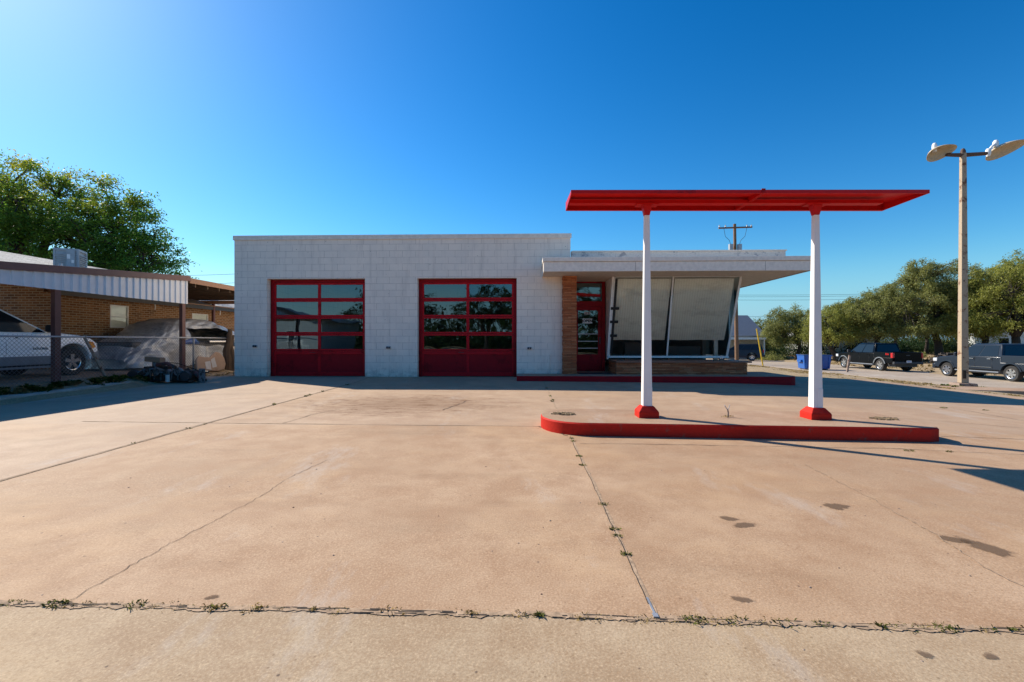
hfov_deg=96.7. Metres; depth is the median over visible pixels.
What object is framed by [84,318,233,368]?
covered car
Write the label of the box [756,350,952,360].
bushes
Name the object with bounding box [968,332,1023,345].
white bungalow
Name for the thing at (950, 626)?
joint weeds
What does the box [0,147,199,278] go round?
shade tree
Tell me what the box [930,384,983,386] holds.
green verge grass
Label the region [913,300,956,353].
mesquite tree
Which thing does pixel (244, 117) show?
sky
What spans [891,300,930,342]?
mesquite tree
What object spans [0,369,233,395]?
dry weeds
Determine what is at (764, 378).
walkway
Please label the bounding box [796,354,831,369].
dumpster
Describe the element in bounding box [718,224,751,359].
utility pole
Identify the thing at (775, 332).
mesquite tree
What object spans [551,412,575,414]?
rubble patch
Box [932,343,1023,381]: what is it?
pickup truck
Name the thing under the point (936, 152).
lamp pole
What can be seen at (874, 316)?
mesquite tree
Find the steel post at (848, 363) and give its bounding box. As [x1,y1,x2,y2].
[846,355,850,371]
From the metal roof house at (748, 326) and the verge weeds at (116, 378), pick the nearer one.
the verge weeds at (116, 378)
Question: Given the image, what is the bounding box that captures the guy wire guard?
[756,329,763,365]
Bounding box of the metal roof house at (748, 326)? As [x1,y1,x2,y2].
[706,315,765,358]
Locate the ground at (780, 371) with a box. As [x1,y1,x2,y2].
[747,341,1023,396]
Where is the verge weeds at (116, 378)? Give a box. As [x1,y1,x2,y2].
[0,374,152,393]
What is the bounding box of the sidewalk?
[0,606,1023,681]
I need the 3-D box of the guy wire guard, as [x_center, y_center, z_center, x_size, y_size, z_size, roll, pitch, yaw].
[19.919,0.508,36.575,0.816,2.974,0.104,0,0,-23]
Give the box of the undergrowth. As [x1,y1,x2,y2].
[765,335,972,355]
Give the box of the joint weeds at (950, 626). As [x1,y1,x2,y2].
[0,384,1016,633]
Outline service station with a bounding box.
[233,233,810,376]
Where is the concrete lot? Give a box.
[0,376,1023,627]
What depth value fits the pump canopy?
6.35 m
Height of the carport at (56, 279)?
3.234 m
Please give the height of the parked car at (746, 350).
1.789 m
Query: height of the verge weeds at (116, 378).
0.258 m
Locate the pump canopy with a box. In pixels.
[566,188,929,419]
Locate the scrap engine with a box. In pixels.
[127,362,209,382]
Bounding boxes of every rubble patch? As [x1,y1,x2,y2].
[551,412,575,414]
[869,416,897,419]
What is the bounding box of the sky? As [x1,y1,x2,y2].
[0,0,1023,340]
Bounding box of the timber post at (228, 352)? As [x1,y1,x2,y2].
[222,329,233,370]
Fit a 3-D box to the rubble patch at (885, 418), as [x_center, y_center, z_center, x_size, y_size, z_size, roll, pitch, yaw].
[5.195,1.082,6.347,0.364,0.034,0.221,0,0,2]
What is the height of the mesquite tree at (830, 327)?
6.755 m
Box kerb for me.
[0,381,130,399]
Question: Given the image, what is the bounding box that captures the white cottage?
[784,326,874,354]
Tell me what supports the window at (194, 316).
in the brick house at (86, 314)
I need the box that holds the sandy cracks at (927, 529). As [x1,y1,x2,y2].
[805,418,1023,585]
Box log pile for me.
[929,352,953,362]
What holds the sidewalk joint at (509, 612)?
on the sidewalk
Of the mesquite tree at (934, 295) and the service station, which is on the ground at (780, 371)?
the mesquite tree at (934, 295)
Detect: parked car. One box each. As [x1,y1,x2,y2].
[0,309,98,374]
[712,344,764,360]
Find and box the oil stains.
[205,503,1010,657]
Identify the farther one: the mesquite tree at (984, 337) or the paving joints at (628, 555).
the mesquite tree at (984, 337)
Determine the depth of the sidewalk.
1.87 m
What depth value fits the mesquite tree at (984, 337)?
40.93 m
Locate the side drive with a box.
[795,377,954,389]
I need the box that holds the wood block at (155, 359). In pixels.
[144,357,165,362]
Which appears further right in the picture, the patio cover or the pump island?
the pump island
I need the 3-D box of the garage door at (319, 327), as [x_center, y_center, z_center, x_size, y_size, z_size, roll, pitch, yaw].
[-6.091,-0.367,14.396,2.890,2.934,0.062,0,0,2]
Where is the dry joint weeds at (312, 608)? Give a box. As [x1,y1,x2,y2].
[51,599,1023,632]
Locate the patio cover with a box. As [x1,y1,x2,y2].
[188,278,233,322]
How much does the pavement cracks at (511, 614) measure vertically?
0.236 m
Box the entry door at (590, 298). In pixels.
[576,282,604,370]
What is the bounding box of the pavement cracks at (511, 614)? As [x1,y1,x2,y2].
[1,382,1023,629]
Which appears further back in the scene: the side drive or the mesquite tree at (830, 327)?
the mesquite tree at (830, 327)
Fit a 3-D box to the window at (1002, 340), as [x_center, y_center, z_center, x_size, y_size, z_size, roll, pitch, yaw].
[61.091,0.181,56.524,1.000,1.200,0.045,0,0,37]
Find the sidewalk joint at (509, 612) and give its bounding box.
[0,600,1023,633]
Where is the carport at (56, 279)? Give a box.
[0,261,190,381]
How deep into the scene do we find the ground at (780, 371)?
24.58 m
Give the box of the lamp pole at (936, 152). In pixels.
[926,139,1023,386]
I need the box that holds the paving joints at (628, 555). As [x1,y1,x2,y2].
[0,377,1012,612]
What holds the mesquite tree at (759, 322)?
on the ground at (780, 371)
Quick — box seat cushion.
[195,352,225,370]
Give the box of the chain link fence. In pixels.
[0,334,233,388]
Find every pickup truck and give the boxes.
[836,343,923,370]
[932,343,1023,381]
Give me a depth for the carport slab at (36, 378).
11.98 m
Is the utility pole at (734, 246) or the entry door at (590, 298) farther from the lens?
the utility pole at (734, 246)
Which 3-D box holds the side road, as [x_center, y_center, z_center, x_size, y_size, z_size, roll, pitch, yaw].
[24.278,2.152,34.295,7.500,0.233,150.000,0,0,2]
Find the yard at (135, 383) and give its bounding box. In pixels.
[0,365,233,404]
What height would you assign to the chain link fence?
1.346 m
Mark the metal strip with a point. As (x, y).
(655, 615)
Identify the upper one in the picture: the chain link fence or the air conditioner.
the air conditioner
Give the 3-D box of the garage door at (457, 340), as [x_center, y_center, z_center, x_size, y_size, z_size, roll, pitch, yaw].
[-1.383,-0.367,14.256,2.870,2.934,0.062,0,0,2]
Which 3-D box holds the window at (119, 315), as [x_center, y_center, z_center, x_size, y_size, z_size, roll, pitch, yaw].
[-14.141,-0.875,16.357,0.080,0.806,0.736,0,0,2]
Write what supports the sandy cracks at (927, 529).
on the concrete lot
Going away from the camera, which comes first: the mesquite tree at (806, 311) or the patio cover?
the patio cover
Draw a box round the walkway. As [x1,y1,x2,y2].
[517,371,794,384]
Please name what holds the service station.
on the concrete lot
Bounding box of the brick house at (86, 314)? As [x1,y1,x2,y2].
[0,251,233,368]
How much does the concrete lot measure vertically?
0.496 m
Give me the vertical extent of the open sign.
0.160 m
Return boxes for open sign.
[583,319,591,322]
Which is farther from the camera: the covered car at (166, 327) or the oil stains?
the covered car at (166, 327)
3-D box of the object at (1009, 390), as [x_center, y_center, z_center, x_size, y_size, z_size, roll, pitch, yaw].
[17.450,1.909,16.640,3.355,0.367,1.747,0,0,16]
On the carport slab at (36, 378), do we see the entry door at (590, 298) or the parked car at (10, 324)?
the parked car at (10, 324)
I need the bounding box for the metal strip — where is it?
[646,597,658,617]
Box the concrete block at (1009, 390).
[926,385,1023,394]
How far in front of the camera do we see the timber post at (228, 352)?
16.65 m
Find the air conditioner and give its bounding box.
[53,247,86,267]
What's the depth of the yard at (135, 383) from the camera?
10.52 m
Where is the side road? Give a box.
[706,358,1023,387]
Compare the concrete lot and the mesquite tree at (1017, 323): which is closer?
the concrete lot
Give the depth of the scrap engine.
12.55 m
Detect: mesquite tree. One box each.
[753,317,791,353]
[760,301,808,359]
[790,307,851,347]
[794,298,871,360]
[834,284,918,343]
[867,257,1005,357]
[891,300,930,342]
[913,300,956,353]
[930,266,1021,346]
[968,248,1023,343]
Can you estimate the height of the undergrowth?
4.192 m
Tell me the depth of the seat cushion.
15.64 m
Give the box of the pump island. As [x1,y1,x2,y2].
[541,409,938,441]
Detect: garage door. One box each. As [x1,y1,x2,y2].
[274,283,363,375]
[422,282,513,375]
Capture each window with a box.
[110,305,128,327]
[192,313,207,320]
[608,276,741,359]
[998,338,1009,343]
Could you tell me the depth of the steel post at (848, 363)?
29.92 m
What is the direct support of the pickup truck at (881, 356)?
on the side road
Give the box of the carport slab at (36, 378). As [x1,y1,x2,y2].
[0,368,143,386]
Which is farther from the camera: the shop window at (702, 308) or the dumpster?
the dumpster
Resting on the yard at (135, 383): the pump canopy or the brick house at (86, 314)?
the brick house at (86, 314)

